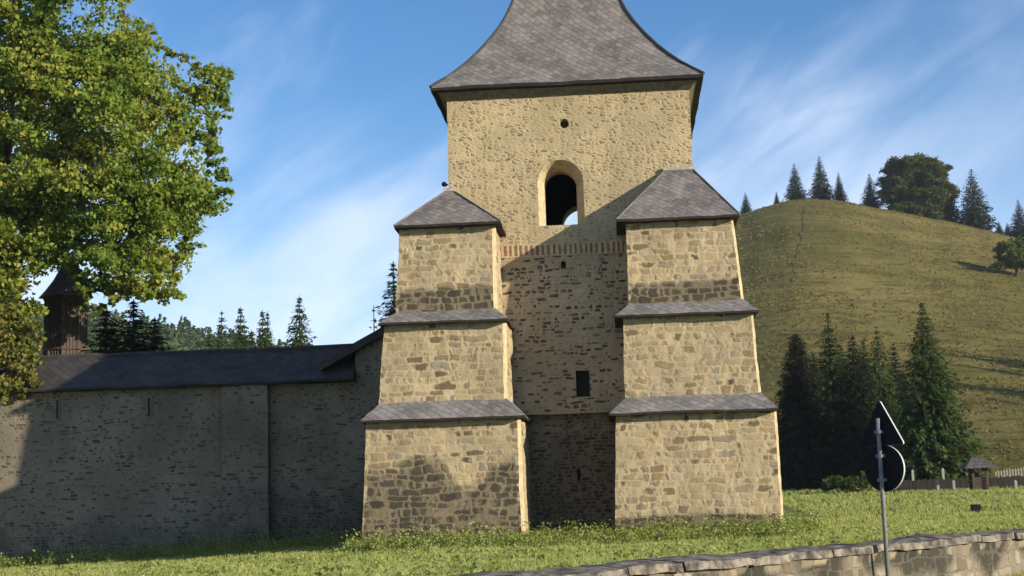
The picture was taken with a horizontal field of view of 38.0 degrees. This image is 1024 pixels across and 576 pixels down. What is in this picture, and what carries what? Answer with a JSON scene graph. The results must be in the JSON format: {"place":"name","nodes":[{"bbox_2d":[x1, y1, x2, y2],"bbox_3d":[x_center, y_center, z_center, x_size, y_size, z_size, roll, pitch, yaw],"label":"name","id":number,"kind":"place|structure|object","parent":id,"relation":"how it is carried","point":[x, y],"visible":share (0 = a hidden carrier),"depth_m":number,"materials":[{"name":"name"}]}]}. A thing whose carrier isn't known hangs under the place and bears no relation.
{"place":"outdoors","nodes":[
{"label":"outdoors","id":0,"kind":"place"},
{"bbox_2d":[0,476,1023,575],"bbox_3d":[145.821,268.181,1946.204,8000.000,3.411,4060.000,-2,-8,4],"label":"ground","id":1,"kind":"structure","parent":0,"point":[787,510],"depth_m":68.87,"materials":[{"name":"green plant"}]},
{"bbox_2d":[76,309,127,353],"bbox_3d":[-17.453,6.290,63.178,10.879,10.978,10.537,-3,-8,9],"label":"spruce tree","id":2,"kind":"object","parent":1,"relation":"on","point":[102,344],"visible":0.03,"depth_m":63.90,"materials":[{"name":"green plant"}]},
{"bbox_2d":[0,0,237,335],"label":"maple tree","id":3,"kind":"object","parent":1,"relation":"on","point":[49,187],"visible":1,"depth_m":70.25,"materials":[{"name":"green plant"}]},
{"bbox_2d":[0,302,47,403],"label":"bush","id":4,"kind":"object","parent":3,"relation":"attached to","point":[13,333],"visible":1,"depth_m":54.46,"materials":[{"name":"green plant"}]},
{"bbox_2d":[108,299,160,351],"bbox_3d":[-15.704,6.013,62.433,9.532,11.255,9.840,-5,-9,23],"label":"spruce tree","id":5,"kind":"object","parent":1,"relation":"on","point":[132,343],"visible":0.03,"depth_m":63.08,"materials":[{"name":"green plant"}]},
{"bbox_2d":[140,317,175,350],"bbox_3d":[-15.241,6.481,63.945,7.797,10.623,8.049,-7,-10,34],"label":"spruce tree","id":6,"kind":"object","parent":1,"relation":"on","point":[159,339],"visible":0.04,"depth_m":64.69,"materials":[{"name":"green plant"}]},
{"bbox_2d":[0,328,383,562],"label":"stone wall","id":7,"kind":"structure","parent":1,"relation":"on","point":[141,447],"depth_m":52.91,"materials":[{"name":"stone"}]},
{"bbox_2d":[55,399,59,419],"bbox_3d":[-16.325,4.356,53.473,0.187,0.757,0.095,-2,-8,4],"label":"window","id":8,"kind":"structure","parent":7,"relation":"in","point":[57,401],"depth_m":53.44,"materials":[{"name":"stone"}]},
{"bbox_2d":[39,263,93,355],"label":"turret","id":9,"kind":"object","parent":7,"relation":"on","point":[66,325],"visible":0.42,"depth_m":74.54,"materials":[{"name":"brown wood"}]},
{"bbox_2d":[146,396,151,416],"bbox_3d":[-12.976,4.251,53.237,0.191,0.754,0.095,-2,-8,4],"label":"window","id":10,"kind":"structure","parent":7,"relation":"in","point":[148,398],"depth_m":53.20,"materials":[{"name":"stone"}]},
{"bbox_2d":[201,334,216,348],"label":"spruce tree","id":11,"kind":"object","parent":1,"relation":"on","point":[209,345],"visible":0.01,"depth_m":120.59,"materials":[{"name":"green plant"}]},
{"bbox_2d":[210,310,231,348],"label":"spruce tree","id":12,"kind":"object","parent":1,"relation":"on","point":[222,336],"visible":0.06,"depth_m":114.47,"materials":[{"name":"green plant"}]},
{"bbox_2d":[226,306,252,348],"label":"spruce tree","id":13,"kind":"object","parent":1,"relation":"on","point":[238,329],"visible":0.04,"depth_m":106.14,"materials":[{"name":"green plant"}]},
{"bbox_2d":[245,330,257,347],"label":"spruce tree","id":14,"kind":"object","parent":1,"relation":"on","point":[251,341],"depth_m":120.37,"materials":[{"name":"green plant"}]},
{"bbox_2d":[251,310,273,347],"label":"spruce tree","id":15,"kind":"object","parent":1,"relation":"on","point":[264,340],"visible":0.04,"depth_m":106.10,"materials":[{"name":"green plant"}]},
{"bbox_2d":[259,311,275,346],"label":"spruce tree","id":16,"kind":"object","parent":1,"relation":"on","point":[267,323],"visible":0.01,"depth_m":110.25,"materials":[{"name":"green plant"}]},
{"bbox_2d":[284,295,317,345],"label":"spruce tree","id":17,"kind":"object","parent":1,"relation":"on","point":[301,337],"visible":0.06,"depth_m":97.73,"materials":[{"name":"green plant"}]},
{"bbox_2d":[369,305,377,331],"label":"spruce tree","id":18,"kind":"object","parent":1,"relation":"on","point":[374,320],"visible":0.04,"depth_m":85.33,"materials":[{"name":"green plant"}]},
{"bbox_2d":[374,261,397,328],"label":"spruce tree","id":19,"kind":"object","parent":1,"relation":"on","point":[390,311],"visible":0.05,"depth_m":79.29,"materials":[{"name":"green plant"}]},
{"bbox_2d":[0,509,1023,575],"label":"weeds","id":20,"kind":"object","parent":1,"relation":"on","point":[602,532],"visible":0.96,"depth_m":40.40,"materials":[{"name":"green plant"}]},
{"bbox_2d":[360,0,784,541],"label":"tower","id":21,"kind":"structure","parent":1,"relation":"on","point":[541,361],"depth_m":45.40,"materials":[{"name":"stone"}]},
{"bbox_2d":[576,371,589,396],"bbox_3d":[2.244,3.046,46.923,0.418,0.819,0.065,-2,-8,4],"label":"window","id":22,"kind":"structure","parent":21,"relation":"in","point":[582,378],"depth_m":46.90,"materials":[{"name":"black glass"}]},
{"bbox_2d":[430,528,1023,575],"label":"wall","id":23,"kind":"structure","parent":1,"relation":"on","point":[1000,552],"depth_m":17.73,"materials":[{"name":"stone"}]},
{"bbox_2d":[774,333,842,490],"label":"spruce tree","id":24,"kind":"object","parent":1,"relation":"on","point":[801,436],"visible":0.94,"depth_m":109.30,"materials":[{"name":"green plant"}]},
{"bbox_2d":[808,353,824,398],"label":"spruce tree","id":25,"kind":"object","parent":1,"relation":"on","point":[813,358],"depth_m":122.70,"materials":[{"name":"green plant"}]},
{"bbox_2d":[820,475,842,491],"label":"shrub","id":26,"kind":"object","parent":1,"relation":"on","point":[829,485],"visible":0.91,"depth_m":97.80,"materials":[{"name":"green plant"}]},
{"bbox_2d":[811,312,852,450],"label":"spruce tree","id":27,"kind":"object","parent":1,"relation":"on","point":[829,385],"visible":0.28,"depth_m":116.32,"materials":[{"name":"green plant"}]},
{"bbox_2d":[825,347,851,419],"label":"spruce tree","id":28,"kind":"object","parent":1,"relation":"on","point":[841,353],"visible":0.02,"depth_m":119.65,"materials":[{"name":"green plant"}]},
{"bbox_2d":[836,474,872,492],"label":"shrub","id":29,"kind":"object","parent":1,"relation":"on","point":[847,484],"visible":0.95,"depth_m":93.29,"materials":[{"name":"green plant"}]},
{"bbox_2d":[820,335,898,486],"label":"spruce tree","id":30,"kind":"object","parent":1,"relation":"on","point":[850,424],"visible":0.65,"depth_m":109.41,"materials":[{"name":"green plant"}]},
{"bbox_2d":[857,471,872,488],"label":"shrub","id":31,"kind":"object","parent":1,"relation":"on","point":[862,473],"visible":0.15,"depth_m":95.91,"materials":[{"name":"green plant"}]},
{"bbox_2d":[855,341,889,413],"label":"spruce tree","id":32,"kind":"object","parent":1,"relation":"on","point":[865,353],"visible":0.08,"depth_m":121.44,"materials":[{"name":"green plant"}]},
{"bbox_2d":[861,401,904,575],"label":"road sign","id":33,"kind":"object","parent":1,"relation":"on","point":[884,467],"visible":1,"depth_m":18.09,"materials":[{"name":"metal"}]},
{"bbox_2d":[863,326,905,450],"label":"spruce tree","id":34,"kind":"object","parent":1,"relation":"on","point":[882,383],"visible":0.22,"depth_m":114.03,"materials":[{"name":"green plant"}]},
{"bbox_2d":[884,344,914,426],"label":"spruce tree","id":35,"kind":"object","parent":1,"relation":"on","point":[894,364],"visible":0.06,"depth_m":120.06,"materials":[{"name":"green plant"}]},
{"bbox_2d":[911,470,913,480],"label":"marker post","id":36,"kind":"object","parent":1,"relation":"on","point":[912,474],"visible":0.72,"depth_m":96.53,"materials":[{"name":"white paint"}]},
{"bbox_2d":[936,479,939,489],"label":"marker post","id":37,"kind":"object","parent":1,"relation":"on","point":[937,485],"visible":0.78,"depth_m":89.03,"materials":[{"name":"white paint"}]},
{"bbox_2d":[889,301,996,480],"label":"spruce tree","id":38,"kind":"object","parent":1,"relation":"on","point":[934,446],"visible":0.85,"depth_m":102.82,"materials":[{"name":"green plant"}]},
{"bbox_2d":[941,468,944,479],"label":"marker post","id":39,"kind":"object","parent":1,"relation":"on","point":[942,472],"visible":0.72,"depth_m":96.58,"materials":[{"name":"white paint"}]},
{"bbox_2d":[891,475,1023,491],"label":"board fence","id":40,"kind":"object","parent":1,"relation":"on","point":[995,481],"visible":0.41,"depth_m":90.49,"materials":[{"name":"brown wood"}]},
{"bbox_2d":[970,504,980,512],"bbox_3d":[18.891,9.083,60.597,0.357,0.534,0.357,-2,-8,4],"label":"utility box","id":41,"kind":"object","parent":1,"relation":"on","point":[976,507],"visible":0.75,"depth_m":60.45,"materials":[{"name":"black metal"}]},
{"bbox_2d":[958,457,997,489],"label":"well","id":42,"kind":"object","parent":1,"relation":"on","point":[972,463],"visible":0.95,"depth_m":87.13,"materials":[{"name":"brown wood"}]},
{"bbox_2d":[994,467,1023,476],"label":"picket fence","id":43,"kind":"object","parent":1,"relation":"on","point":[1009,471],"visible":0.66,"depth_m":114.61,"materials":[{"name":"white paint"}]},
{"bbox_2d":[1,0,1023,345],"label":"sky","id":44,"kind":"structure","parent":0,"point":[336,133],"materials":[{"name":"blue"}]},
{"bbox_2d":[792,209,805,280],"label":"path","id":45,"kind":"structure","parent":0,"point":[793,278],"depth_m":283.87,"materials":[{"name":"brown soil"}]},
{"bbox_2d":[735,198,1023,477],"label":"hill","id":46,"kind":"structure","parent":0,"point":[1009,426],"depth_m":237.89,"materials":[{"name":"green plant"}]},
{"bbox_2d":[739,193,751,214],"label":"spruce tree","id":47,"kind":"object","parent":46,"relation":"on","point":[744,210],"visible":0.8,"depth_m":396.93,"materials":[{"name":"green plant"}]},
{"bbox_2d":[773,194,779,203],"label":"spruce tree","id":48,"kind":"object","parent":46,"relation":"on","point":[776,200],"visible":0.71,"depth_m":396.70,"materials":[{"name":"green plant"}]},
{"bbox_2d":[782,165,808,200],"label":"spruce tree","id":49,"kind":"object","parent":46,"relation":"on","point":[794,192],"visible":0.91,"depth_m":392.15,"materials":[{"name":"green plant"}]},
{"bbox_2d":[806,157,837,199],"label":"spruce tree","id":50,"kind":"object","parent":46,"relation":"on","point":[818,191],"visible":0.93,"depth_m":391.55,"materials":[{"name":"green plant"}]},
{"bbox_2d":[834,172,848,201],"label":"spruce tree","id":51,"kind":"object","parent":46,"relation":"on","point":[841,196],"visible":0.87,"depth_m":391.34,"materials":[{"name":"green plant"}]},
{"bbox_2d":[860,174,881,208],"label":"spruce tree","id":52,"kind":"object","parent":46,"relation":"on","point":[870,199],"visible":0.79,"depth_m":394.51,"materials":[{"name":"green plant"}]},
{"bbox_2d":[873,152,962,220],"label":"broadleaf tree","id":53,"kind":"object","parent":46,"relation":"on","point":[918,185],"visible":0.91,"depth_m":379.24,"materials":[{"name":"green plant"}]},
{"bbox_2d":[939,166,962,221],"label":"spruce tree","id":54,"kind":"object","parent":46,"relation":"on","point":[952,212],"visible":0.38,"depth_m":382.79,"materials":[{"name":"green plant"}]},
{"bbox_2d":[954,169,997,230],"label":"spruce tree","id":55,"kind":"object","parent":46,"relation":"on","point":[975,218],"visible":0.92,"depth_m":379.76,"materials":[{"name":"green plant"}]},
{"bbox_2d":[995,221,1003,233],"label":"spruce tree","id":56,"kind":"object","parent":46,"relation":"on","point":[999,230],"visible":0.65,"depth_m":387.08,"materials":[{"name":"green plant"}]},
{"bbox_2d":[988,237,1023,276],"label":"broadleaf tree","id":57,"kind":"object","parent":46,"relation":"on","point":[1012,257],"visible":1,"depth_m":275.76,"materials":[{"name":"green plant"}]},
{"bbox_2d":[1002,223,1011,234],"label":"spruce tree","id":58,"kind":"object","parent":46,"relation":"on","point":[1006,229],"visible":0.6,"depth_m":379.21,"materials":[{"name":"green plant"}]},
{"bbox_2d":[1006,200,1023,237],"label":"spruce tree","id":59,"kind":"object","parent":46,"relation":"on","point":[1017,231],"visible":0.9,"depth_m":374.96,"materials":[{"name":"green plant"}]},
{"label":"hill","id":60,"kind":"structure","parent":0,"visible":0},
{"bbox_2d":[2,300,309,356],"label":"forest","id":61,"kind":"object","parent":60,"relation":"on","point":[181,337],"visible":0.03,"depth_m":603.19,"materials":[{"name":"green plant"}]}
]}

